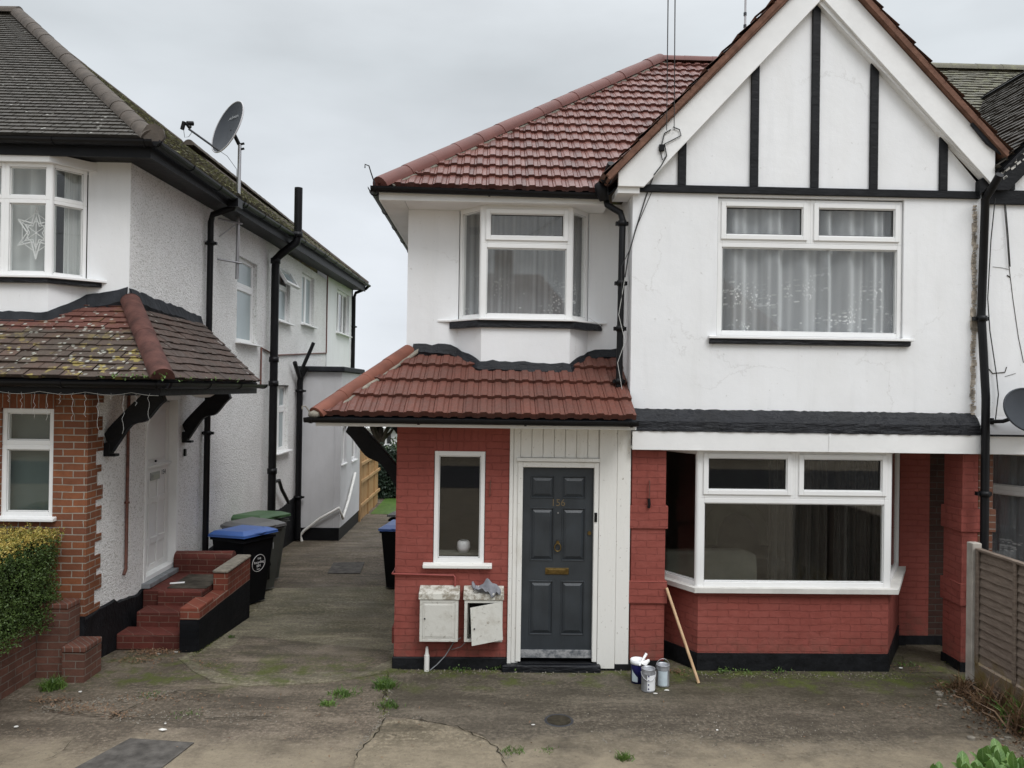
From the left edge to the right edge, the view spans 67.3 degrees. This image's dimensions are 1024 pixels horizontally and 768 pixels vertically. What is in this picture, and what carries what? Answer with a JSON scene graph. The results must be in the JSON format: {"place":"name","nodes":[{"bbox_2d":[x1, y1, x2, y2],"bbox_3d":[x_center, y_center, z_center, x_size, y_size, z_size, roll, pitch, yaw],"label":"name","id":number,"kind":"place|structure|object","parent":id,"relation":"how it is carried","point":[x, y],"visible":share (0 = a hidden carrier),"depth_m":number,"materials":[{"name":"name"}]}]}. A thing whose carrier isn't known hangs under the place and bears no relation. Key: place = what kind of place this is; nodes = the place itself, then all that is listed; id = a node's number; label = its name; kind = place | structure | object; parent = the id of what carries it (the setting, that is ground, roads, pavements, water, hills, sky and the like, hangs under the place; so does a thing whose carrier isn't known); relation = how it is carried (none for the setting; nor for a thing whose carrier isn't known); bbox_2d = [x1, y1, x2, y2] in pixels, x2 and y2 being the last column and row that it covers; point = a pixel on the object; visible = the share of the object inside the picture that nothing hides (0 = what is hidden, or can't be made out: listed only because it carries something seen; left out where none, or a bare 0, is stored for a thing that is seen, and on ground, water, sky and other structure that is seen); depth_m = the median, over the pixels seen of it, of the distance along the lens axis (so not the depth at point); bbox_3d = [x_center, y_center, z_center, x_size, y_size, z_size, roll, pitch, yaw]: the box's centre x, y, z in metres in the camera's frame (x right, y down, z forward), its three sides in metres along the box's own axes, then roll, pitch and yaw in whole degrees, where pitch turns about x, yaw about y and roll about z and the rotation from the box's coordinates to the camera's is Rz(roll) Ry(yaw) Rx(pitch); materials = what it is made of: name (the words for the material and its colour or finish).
{"place":"outdoors","nodes":[
{"label":"outdoors","id":0,"kind":"place"},
{"bbox_2d":[371,497,395,513],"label":"lawn","id":1,"kind":"structure","parent":0,"point":[386,506],"depth_m":21.53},
{"bbox_2d":[354,719,504,767],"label":"pavement slab","id":2,"kind":"structure","parent":0,"point":[391,741],"depth_m":6.41,"materials":[{"name":"concrete"}]},
{"bbox_2d":[0,498,1021,767],"bbox_3d":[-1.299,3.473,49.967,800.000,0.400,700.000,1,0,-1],"label":"ground","id":3,"kind":"structure","parent":0,"point":[322,736],"depth_m":7.31,"materials":[{"name":"concrete"}]},
{"bbox_2d":[0,598,79,699],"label":"garden wall","id":4,"kind":"structure","parent":3,"relation":"on","point":[37,655],"depth_m":7.85,"materials":[{"name":"brick"}]},
{"bbox_2d":[0,521,64,656],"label":"hedge","id":5,"kind":"object","parent":4,"relation":"on","point":[25,559],"visible":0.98,"depth_m":7.51,"materials":[{"name":"green plant"}]},
{"bbox_2d":[31,674,69,691],"bbox_3d":[-4.536,2.924,7.580,0.335,0.166,0.336,1,0,-38],"label":"grass tuft","id":6,"kind":"object","parent":3,"relation":"on","point":[51,684],"visible":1,"depth_m":7.54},
{"bbox_2d":[61,636,101,682],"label":"brick pier","id":7,"kind":"structure","parent":3,"relation":"on","point":[81,659],"depth_m":7.75,"materials":[{"name":"brick"}]},
{"bbox_2d":[75,738,193,767],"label":"manhole cover","id":8,"kind":"object","parent":3,"relation":"on","point":[137,753],"visible":1,"depth_m":6.24,"materials":[{"name":"metal"}]},
{"bbox_2d":[116,551,250,652],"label":"brick steps","id":9,"kind":"structure","parent":3,"relation":"on","point":[205,604],"depth_m":9.33,"materials":[{"name":"brick"}]},
{"bbox_2d":[168,708,201,723],"bbox_3d":[-2.989,3.010,7.038,0.286,0.032,0.310,1,0,-39],"label":"grass tuft","id":10,"kind":"object","parent":3,"relation":"on","point":[186,713],"visible":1,"depth_m":7.04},
{"bbox_2d":[0,6,370,657],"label":"house","id":11,"kind":"structure","parent":3,"relation":"on","point":[156,286],"depth_m":9.63,"materials":[{"name":"paint"}]},
{"bbox_2d":[0,162,49,274],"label":"window","id":12,"kind":"structure","parent":11,"relation":"in","point":[8,199],"depth_m":8.66,"materials":[{"name":"plastic"}]},
{"bbox_2d":[0,408,55,521],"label":"window","id":13,"kind":"structure","parent":11,"relation":"in","point":[7,515],"depth_m":8.11,"materials":[{"name":"plastic"}]},
{"bbox_2d":[0,168,56,271],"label":"net curtain","id":14,"kind":"object","parent":11,"relation":"hanging from","point":[29,181],"visible":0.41,"depth_m":8.88,"materials":[{"name":"fabric"}]},
{"bbox_2d":[10,414,49,509],"bbox_3d":[-5.100,0.823,8.236,0.640,1.250,0.010,1,0,-1],"label":"roller blind","id":15,"kind":"object","parent":11,"relation":"attached to","point":[29,485],"visible":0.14,"depth_m":8.23,"materials":[{"name":"fabric"}]},
{"bbox_2d":[17,206,54,258],"bbox_3d":[-5.431,-1.725,8.775,0.420,0.604,0.016,1,0,-1],"label":"star decoration","id":16,"kind":"object","parent":11,"relation":"hanging from","point":[36,212],"visible":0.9,"depth_m":8.77,"materials":[{"name":"white paint"}]},
{"bbox_2d":[53,165,87,278],"bbox_3d":[-5.109,-1.849,8.843,0.060,1.270,0.392,1,0,38],"label":"window","id":17,"kind":"structure","parent":11,"relation":"in","point":[81,205],"depth_m":8.95,"materials":[{"name":"plastic"}]},
{"bbox_2d":[63,172,80,274],"bbox_3d":[-5.104,-1.839,8.988,0.240,1.380,0.029,1,0,-45],"label":"net curtain","id":18,"kind":"object","parent":11,"relation":"hanging from","point":[71,254],"visible":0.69,"depth_m":8.96,"materials":[{"name":"fabric"}]},
{"bbox_2d":[4,391,157,433],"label":"string lights","id":19,"kind":"object","parent":11,"relation":"hanging from","point":[84,402],"visible":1,"depth_m":7.65,"materials":[{"name":"grey"}]},
{"bbox_2d":[146,402,170,571],"bbox_3d":[-4.646,1.339,9.970,0.090,2.200,0.870,1,0,-1],"label":"door","id":20,"kind":"structure","parent":11,"relation":"in","point":[158,430],"depth_m":10.08,"materials":[{"name":"paint"}]},
{"bbox_2d":[98,371,260,381],"bbox_3d":[-3.789,-0.071,9.125,0.708,0.111,3.109,1,0,-1],"label":"gutter moss","id":21,"kind":"object","parent":11,"relation":"on","point":[112,375],"visible":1,"depth_m":7.64,"materials":[{"name":"green plant"}]},
{"bbox_2d":[180,101,244,278],"bbox_3d":[-4.587,-3.047,11.972,0.971,2.783,0.546,1,0,4],"label":"satellite dish","id":22,"kind":"object","parent":11,"relation":"attached to","point":[227,127],"visible":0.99,"depth_m":12.08,"materials":[{"name":"metal"}]},
{"bbox_2d":[235,258,262,346],"bbox_3d":[-4.598,-1.411,13.311,0.230,1.475,1.190,1,0,-1],"label":"window","id":23,"kind":"structure","parent":11,"relation":"in","point":[245,281],"depth_m":13.46,"materials":[{"name":"plastic"}]},
{"bbox_2d":[276,385,292,454],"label":"window","id":24,"kind":"structure","parent":11,"relation":"in","point":[281,388],"depth_m":15.85,"materials":[{"name":"plastic"}]},
{"bbox_2d":[279,267,299,325],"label":"window","id":25,"kind":"structure","parent":11,"relation":"in","point":[287,277],"depth_m":15.80,"materials":[{"name":"plastic"}]},
{"bbox_2d":[301,274,317,328],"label":"window","id":26,"kind":"structure","parent":11,"relation":"in","point":[306,281],"depth_m":17.88,"materials":[{"name":"plastic"}]},
{"bbox_2d":[336,290,351,337],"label":"window","id":27,"kind":"structure","parent":11,"relation":"in","point":[341,294],"depth_m":22.03,"materials":[{"name":"plastic"}]},
{"bbox_2d":[341,426,347,465],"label":"window","id":28,"kind":"structure","parent":11,"relation":"in","point":[345,463],"depth_m":17.37,"materials":[{"name":"plastic"}]},
{"bbox_2d":[351,439,357,461],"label":"window","id":29,"kind":"structure","parent":11,"relation":"in","point":[353,443],"depth_m":18.69,"materials":[{"name":"plastic"}]},
{"bbox_2d":[207,525,277,603],"bbox_3d":[-3.990,2.685,11.393,0.787,1.115,0.686,1,0,27],"label":"wheelie bin","id":30,"kind":"object","parent":3,"relation":"on","point":[255,542],"visible":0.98,"depth_m":11.25,"materials":[{"name":"black plastic"}]},
{"bbox_2d":[220,517,285,589],"bbox_3d":[-4.089,2.714,12.140,0.799,1.106,0.698,1,0,27],"label":"wheelie bin","id":31,"kind":"object","parent":3,"relation":"on","point":[272,523],"visible":0.32,"depth_m":12.15,"materials":[{"name":"black plastic"}]},
{"bbox_2d":[231,510,290,578],"bbox_3d":[-4.227,2.713,12.837,0.805,1.154,0.704,1,0,27],"label":"wheelie bin","id":32,"kind":"object","parent":3,"relation":"on","point":[276,515],"visible":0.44,"depth_m":12.86,"materials":[{"name":"green plastic"}]},
{"bbox_2d":[178,586,396,686],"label":"drive","id":33,"kind":"structure","parent":3,"relation":"on","point":[347,616],"depth_m":10.10,"materials":[{"name":"concrete"}]},
{"bbox_2d":[1,669,939,766],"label":"grit","id":34,"kind":"object","parent":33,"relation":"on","point":[53,707],"visible":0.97,"depth_m":7.01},
{"bbox_2d":[317,698,337,706],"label":"grass tuft","id":35,"kind":"object","parent":3,"relation":"on","point":[325,702],"visible":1,"depth_m":7.29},
{"bbox_2d":[327,684,362,699],"bbox_3d":[-1.642,3.009,7.554,0.378,0.080,0.309,1,0,-1],"label":"grass tuft","id":36,"kind":"object","parent":3,"relation":"on","point":[343,691],"visible":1,"depth_m":7.54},
{"bbox_2d":[327,562,364,573],"bbox_3d":[-3.004,3.337,13.945,0.577,0.049,0.978,1,0,-6],"label":"manhole cover","id":37,"kind":"object","parent":3,"relation":"on","point":[347,567],"visible":1,"depth_m":13.87,"materials":[{"name":"metal"}]},
{"bbox_2d":[358,450,379,521],"bbox_3d":[-3.854,2.474,20.873,0.090,1.970,3.250,1,0,-1],"label":"fence","id":38,"kind":"object","parent":3,"relation":"on","point":[369,489],"visible":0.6,"depth_m":20.46,"materials":[{"name":"brown wood"}]},
{"bbox_2d":[364,426,393,444],"bbox_3d":[-4.353,2.046,25.906,1.763,3.324,1.684,1,0,-1],"label":"tree","id":39,"kind":"object","parent":3,"relation":"on","point":[379,434],"visible":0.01,"depth_m":25.76,"materials":[{"name":"green plant"}]},
{"bbox_2d":[366,427,396,450],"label":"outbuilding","id":40,"kind":"structure","parent":3,"relation":"on","point":[388,440],"depth_m":31.88,"materials":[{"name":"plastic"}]},
{"bbox_2d":[378,519,395,587],"bbox_3d":[-1.775,2.790,12.550,0.663,1.045,0.762,1,0,7],"label":"wheelie bin","id":41,"kind":"object","parent":3,"relation":"on","point":[387,531],"visible":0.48,"depth_m":12.30,"materials":[{"name":"black plastic"}]},
{"bbox_2d":[378,442,396,498],"bbox_3d":[-3.529,2.678,23.540,1.579,1.844,1.010,1,0,-1],"label":"ivy","id":42,"kind":"object","parent":3,"relation":"on","point":[386,486],"visible":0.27,"depth_m":23.34,"materials":[{"name":"green plant"}]},
{"bbox_2d":[373,698,405,710],"bbox_3d":[-1.153,3.017,7.270,0.262,0.076,0.254,1,0,-37],"label":"grass tuft","id":43,"kind":"object","parent":3,"relation":"on","point":[389,704],"visible":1,"depth_m":7.26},
{"bbox_2d":[387,511,395,520],"bbox_3d":[-1.780,2.781,13.551,0.692,1.127,0.792,1,0,7],"label":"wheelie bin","id":44,"kind":"object","parent":3,"relation":"on","point":[392,515],"visible":0.12,"depth_m":13.24,"materials":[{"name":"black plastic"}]},
{"bbox_2d":[386,433,396,450],"bbox_3d":[-3.956,3.130,30.110,3.488,2.548,2.988,1,0,45],"label":"tree","id":45,"kind":"object","parent":3,"relation":"on","point":[393,443],"depth_m":29.84,"materials":[{"name":"green plant"}]},
{"bbox_2d":[424,646,428,671],"bbox_3d":[-0.909,2.940,8.201,0.056,0.280,0.056,1,0,-1],"label":"cable duct","id":46,"kind":"object","parent":3,"relation":"on","point":[426,661],"visible":0.98,"depth_m":8.18,"materials":[{"name":"white plastic"}]},
{"bbox_2d":[14,651,902,730],"bbox_3d":[0.272,3.066,7.766,9.272,0.020,2.030,1,0,-1],"label":"debris","id":47,"kind":"object","parent":3,"relation":"on","point":[162,729],"visible":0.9,"depth_m":6.89,"materials":[{"name":"white wood"}]},
{"bbox_2d":[448,664,470,672],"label":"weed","id":48,"kind":"object","parent":3,"relation":"on","point":[459,669],"visible":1,"depth_m":8.20,"materials":[{"name":"green plant"}]},
{"bbox_2d":[38,564,938,764],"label":"pavement cracks","id":49,"kind":"object","parent":3,"relation":"on","point":[321,708],"visible":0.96,"depth_m":7.02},
{"bbox_2d":[18,648,974,767],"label":"leaf litter","id":50,"kind":"object","parent":3,"relation":"on","point":[153,651],"visible":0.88,"depth_m":7.33,"materials":[{"name":"plant"}]},
{"bbox_2d":[186,549,948,714],"bbox_3d":[-1.270,3.208,10.074,12.063,0.354,5.312,1,0,36],"label":"moss","id":51,"kind":"object","parent":3,"relation":"on","point":[694,678],"visible":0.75,"depth_m":8.18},
{"bbox_2d":[302,0,1013,672],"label":"house","id":52,"kind":"structure","parent":3,"relation":"on","point":[560,478],"depth_m":8.38,"materials":[{"name":"paint"}]},
{"bbox_2d":[419,585,459,641],"bbox_3d":[-0.774,2.442,8.186,0.429,0.559,0.168,1,0,-1],"label":"meter box","id":53,"kind":"object","parent":52,"relation":"attached to","point":[439,613],"visible":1,"depth_m":8.11,"materials":[{"name":"paint"}]},
{"bbox_2d":[423,603,454,638],"bbox_3d":[-0.773,2.499,8.115,0.337,0.377,0.020,1,0,-1],"label":"door","id":54,"kind":"structure","parent":53,"relation":"in","point":[438,618],"depth_m":8.11,"materials":[{"name":"paint"}]},
{"bbox_2d":[430,637,465,670],"bbox_3d":[-0.670,2.878,8.213,0.412,0.340,0.040,1,0,-13],"label":"cable","id":55,"kind":"object","parent":53,"relation":"hanging from","point":[446,654],"visible":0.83,"depth_m":8.20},
{"bbox_2d":[423,451,491,568],"bbox_3d":[-0.577,1.347,8.279,0.740,1.255,0.125,1,0,-1],"label":"window","id":56,"kind":"structure","parent":52,"relation":"in","point":[439,562],"depth_m":8.28,"materials":[{"name":"plastic"}]},
{"bbox_2d":[457,539,469,552],"bbox_3d":[-0.542,1.812,8.600,0.150,0.130,0.150,1,0,-1],"label":"vase","id":57,"kind":"object","parent":52,"relation":"in","point":[463,545],"visible":1,"depth_m":8.55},
{"bbox_2d":[459,207,479,318],"bbox_3d":[-0.460,-1.390,8.923,0.060,1.280,0.394,1,0,-44],"label":"window","id":58,"kind":"structure","parent":52,"relation":"in","point":[463,218],"depth_m":9.02,"materials":[{"name":"plastic"}]},
{"bbox_2d":[463,585,503,645],"bbox_3d":[-0.303,2.458,8.167,0.429,0.576,0.229,1,0,-1],"label":"meter box","id":59,"kind":"object","parent":52,"relation":"attached to","point":[483,615],"visible":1,"depth_m":8.10,"materials":[{"name":"paint"}]},
{"bbox_2d":[472,578,500,597],"bbox_3d":[-0.274,2.166,8.165,0.315,0.182,0.168,1,0,-1],"label":"rag","id":60,"kind":"object","parent":59,"relation":"on","point":[487,586],"visible":1,"depth_m":8.16,"materials":[{"name":"grey fabric"}]},
{"bbox_2d":[470,602,502,645],"bbox_3d":[-0.266,2.522,8.084,0.350,0.447,0.027,1,0,-10],"label":"door","id":61,"kind":"structure","parent":59,"relation":"in","point":[486,620],"depth_m":8.08,"materials":[{"name":"paint"}]},
{"bbox_2d":[465,214,581,316],"bbox_3d":[0.134,-1.295,9.220,1.410,1.550,0.097,1,0,-1],"label":"net curtain","id":62,"kind":"object","parent":52,"relation":"hanging from","point":[525,281],"visible":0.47,"depth_m":9.22,"materials":[{"name":"fabric"}]},
{"bbox_2d":[482,206,570,318],"bbox_3d":[0.166,-1.382,8.785,1.010,1.280,0.078,1,0,-1],"label":"window","id":63,"kind":"structure","parent":52,"relation":"in","point":[490,241],"depth_m":8.76,"materials":[{"name":"plastic"}]},
{"bbox_2d":[520,467,593,649],"bbox_3d":[0.489,1.904,8.338,0.766,1.985,0.075,1,0,-1],"label":"door","id":64,"kind":"structure","parent":52,"relation":"in","point":[557,514],"depth_m":8.33,"materials":[{"name":"grey paint"}]},
{"bbox_2d":[572,209,588,320],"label":"window","id":65,"kind":"structure","parent":52,"relation":"in","point":[584,267],"depth_m":9.06,"materials":[{"name":"plastic"}]},
{"bbox_2d":[589,279,624,387],"bbox_3d":[1.091,-0.436,8.609,0.152,1.452,0.599,1,0,-31],"label":"aerial cable","id":66,"kind":"object","parent":52,"relation":"attached to","point":[622,331],"visible":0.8,"depth_m":8.36,"materials":[{"name":"grey plastic"}]},
{"bbox_2d":[621,126,681,298],"bbox_3d":[1.494,-1.839,8.277,0.612,1.840,0.128,1,0,-1],"label":"telephone cable","id":67,"kind":"object","parent":52,"relation":"attached to","point":[639,218],"visible":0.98,"depth_m":8.32,"materials":[{"name":"black plastic"}]},
{"bbox_2d":[659,144,664,151],"bbox_3d":[1.599,-2.524,8.222,0.056,0.070,0.034,1,0,-1],"label":"junction box","id":68,"kind":"object","parent":52,"relation":"attached to","point":[661,147],"visible":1,"depth_m":8.21,"materials":[{"name":"black plastic"}]},
{"bbox_2d":[665,450,695,584],"bbox_3d":[1.713,1.452,8.885,0.060,1.490,1.225,1,0,-33],"label":"window","id":69,"kind":"structure","parent":52,"relation":"in","point":[669,574],"depth_m":8.58,"materials":[{"name":"plastic"}]},
{"bbox_2d":[665,548,756,579],"bbox_3d":[2.534,2.528,9.559,1.218,0.860,0.710,1,0,-1],"label":"sofa","id":70,"kind":"object","parent":52,"relation":"in","point":[730,564],"visible":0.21,"depth_m":9.72,"materials":[{"name":"fabric"}]},
{"bbox_2d":[705,504,767,545],"bbox_3d":[2.834,2.229,9.963,1.130,1.490,0.900,1,0,-1],"label":"armchair","id":71,"kind":"object","parent":52,"relation":"in","point":[752,514],"visible":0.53,"depth_m":10.12,"materials":[{"name":"fabric"}]},
{"bbox_2d":[743,0,746,27],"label":"aerial mast","id":72,"kind":"object","parent":52,"relation":"attached to","point":[745,12],"visible":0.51,"depth_m":12.62,"materials":[{"name":"metal"}]},
{"bbox_2d":[699,451,889,587],"bbox_3d":[3.075,1.470,8.394,2.090,1.490,0.078,1,0,-1],"label":"window","id":73,"kind":"structure","parent":52,"relation":"in","point":[794,493],"depth_m":8.37,"materials":[{"name":"plastic"}]},
{"bbox_2d":[767,460,827,580],"bbox_3d":[3.653,1.861,9.839,0.752,2.150,0.098,1,0,1],"label":"long curtain","id":74,"kind":"object","parent":52,"relation":"hanging from","point":[796,542],"visible":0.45,"depth_m":9.83,"materials":[{"name":"fabric"}]},
{"bbox_2d":[721,200,892,332],"bbox_3d":[3.257,-1.267,8.521,1.999,1.580,0.126,1,0,0],"label":"net curtain","id":75,"kind":"object","parent":52,"relation":"hanging from","point":[807,291],"visible":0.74,"depth_m":8.53,"materials":[{"name":"fabric"}]},
{"bbox_2d":[708,198,914,341],"bbox_3d":[3.260,-1.245,8.400,2.240,1.535,0.160,1,0,-1],"label":"window","id":76,"kind":"structure","parent":52,"relation":"in","point":[809,238],"depth_m":8.42,"materials":[{"name":"plastic"}]},
{"bbox_2d":[833,461,879,580],"bbox_3d":[4.503,1.873,9.855,0.750,2.150,0.107,1,0,-1],"label":"long curtain","id":77,"kind":"object","parent":52,"relation":"hanging from","point":[856,548],"visible":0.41,"depth_m":9.85,"materials":[{"name":"fabric"}]},
{"bbox_2d":[891,453,899,580],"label":"window","id":78,"kind":"structure","parent":52,"relation":"in","point":[895,456],"depth_m":9.25,"materials":[{"name":"plastic"}]},
{"bbox_2d":[382,673,1023,767],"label":"forecourt","id":79,"kind":"structure","parent":3,"relation":"on","point":[763,703],"depth_m":7.10,"materials":[{"name":"concrete"}]},
{"bbox_2d":[368,675,402,691],"bbox_3d":[-1.280,2.981,7.717,0.367,0.150,0.256,1,0,-1],"label":"grass tuft","id":80,"kind":"object","parent":79,"relation":"on","point":[387,683],"visible":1,"depth_m":7.70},
{"bbox_2d":[499,745,524,754],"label":"grass tuft","id":81,"kind":"object","parent":79,"relation":"on","point":[513,749],"visible":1,"depth_m":6.40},
{"bbox_2d":[535,745,558,754],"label":"grass tuft","id":82,"kind":"object","parent":79,"relation":"on","point":[546,749],"visible":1,"depth_m":6.43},
{"bbox_2d":[544,714,573,726],"bbox_3d":[0.428,3.064,7.013,0.270,0.010,0.270,1,0,-1],"label":"round cover","id":83,"kind":"object","parent":79,"relation":"on","point":[557,720],"visible":1,"depth_m":7.00,"materials":[{"name":"metal"}]},
{"bbox_2d":[614,750,634,761],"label":"grass tuft","id":84,"kind":"object","parent":79,"relation":"on","point":[624,757],"visible":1,"depth_m":6.28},
{"bbox_2d":[630,657,644,683],"bbox_3d":[1.302,2.966,7.968,0.152,0.232,0.152,1,0,-1],"label":"paint can","id":85,"kind":"object","parent":79,"relation":"on","point":[636,668],"visible":0.89,"depth_m":7.91,"materials":[{"name":"blue"}]},
{"bbox_2d":[639,653,649,665],"bbox_3d":[1.362,2.835,7.903,0.126,0.118,0.062,1,0,-43],"label":"paint brush","id":86,"kind":"object","parent":85,"relation":"on","point":[645,662],"visible":1,"depth_m":7.90,"materials":[{"name":"white paint"}]},
{"bbox_2d":[641,665,655,692],"bbox_3d":[1.373,2.972,7.744,0.154,0.223,0.149,1,0,-1],"label":"paint can","id":87,"kind":"object","parent":79,"relation":"on","point":[648,674],"visible":1,"depth_m":7.69,"materials":[{"name":"metal"}]},
{"bbox_2d":[656,658,669,686],"bbox_3d":[1.548,2.951,7.889,0.135,0.271,0.136,1,0,44],"label":"paint can","id":88,"kind":"object","parent":79,"relation":"on","point":[662,674],"visible":1,"depth_m":7.83,"materials":[{"name":"metal"}]},
{"bbox_2d":[665,587,699,682],"bbox_3d":[1.797,2.643,8.117,0.031,0.902,0.471,1,0,-38],"label":"wooden pole","id":89,"kind":"object","parent":79,"relation":"on","point":[683,637],"visible":1,"depth_m":8.10,"materials":[{"name":"brown wood"}]},
{"bbox_2d":[926,667,987,695],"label":"dead grass","id":90,"kind":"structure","parent":79,"relation":"on","point":[960,680],"depth_m":7.84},
{"bbox_2d":[926,679,1023,758],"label":"dead leaves","id":91,"kind":"object","parent":79,"relation":"on","point":[965,694],"visible":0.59,"depth_m":7.30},
{"bbox_2d":[929,689,1023,754],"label":"gravel","id":92,"kind":"structure","parent":79,"relation":"on","point":[940,694],"depth_m":7.33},
{"bbox_2d":[949,668,1021,717],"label":"dead grass","id":93,"kind":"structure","parent":79,"relation":"on","point":[986,691],"depth_m":7.37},
{"bbox_2d":[717,667,735,672],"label":"weed","id":94,"kind":"object","parent":3,"relation":"on","point":[723,671],"visible":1,"depth_m":8.27,"materials":[{"name":"green plant"}]},
{"bbox_2d":[861,62,1023,668],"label":"house","id":95,"kind":"structure","parent":3,"relation":"on","point":[993,94],"depth_m":8.45,"materials":[{"name":"white paint"}]},
{"bbox_2d":[987,198,1010,419],"bbox_3d":[5.319,-0.818,8.403,0.263,2.453,0.019,1,0,-5],"label":"dish cable","id":96,"kind":"object","parent":95,"relation":"attached to","point":[988,291],"visible":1,"depth_m":8.40,"materials":[{"name":"black plastic"}]},
{"bbox_2d":[990,388,1023,430],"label":"satellite dish","id":97,"kind":"object","parent":95,"relation":"attached to","point":[1013,404],"visible":0.96,"depth_m":8.04,"materials":[{"name":"grey metal"}]},
{"bbox_2d":[992,454,1023,561],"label":"net curtain","id":98,"kind":"object","parent":95,"relation":"hanging from","point":[1008,538],"visible":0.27,"depth_m":9.06,"materials":[{"name":"fabric"}]},
{"bbox_2d":[993,454,1023,496],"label":"window","id":99,"kind":"structure","parent":95,"relation":"in","point":[1004,489],"depth_m":8.95,"materials":[{"name":"plastic"}]},
{"bbox_2d":[930,738,1023,767],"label":"bush","id":100,"kind":"object","parent":3,"relation":"on","point":[994,754],"visible":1,"depth_m":2.86,"materials":[{"name":"green plant"}]},
{"bbox_2d":[965,542,1023,705],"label":"fence","id":101,"kind":"object","parent":3,"relation":"on","point":[994,611],"visible":0.94,"depth_m":7.63,"materials":[{"name":"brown wood"}]},
{"bbox_2d":[971,690,1023,737],"bbox_3d":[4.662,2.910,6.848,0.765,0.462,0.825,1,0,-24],"label":"dead grass","id":102,"kind":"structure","parent":3,"relation":"on","point":[1020,712],"depth_m":6.90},
{"bbox_3d":[-3.020,-0.379,-14.546,0.600,7.177,0.298,1,0,-1],"label":"telegraph pole","id":103,"kind":"object","parent":3,"relation":"on","visible":0},
{"bbox_2d":[666,0,668,130],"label":"overhead wire","id":104,"kind":"object","parent":103,"relation":"attached to","point":[667,57],"visible":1,"depth_m":6.47,"materials":[{"name":"black"}]},
{"bbox_2d":[674,0,675,129],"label":"overhead wire","id":105,"kind":"object","parent":103,"relation":"attached to","point":[674,59],"visible":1,"depth_m":6.52,"materials":[{"name":"black"}]},
{"bbox_2d":[0,0,1023,371],"label":"sky","id":106,"kind":"structure","parent":0,"point":[327,90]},
{"bbox_2d":[901,645,946,672],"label":"recess floor","id":107,"kind":"structure","parent":0,"point":[924,657],"depth_m":8.78,"materials":[{"name":"concrete"}]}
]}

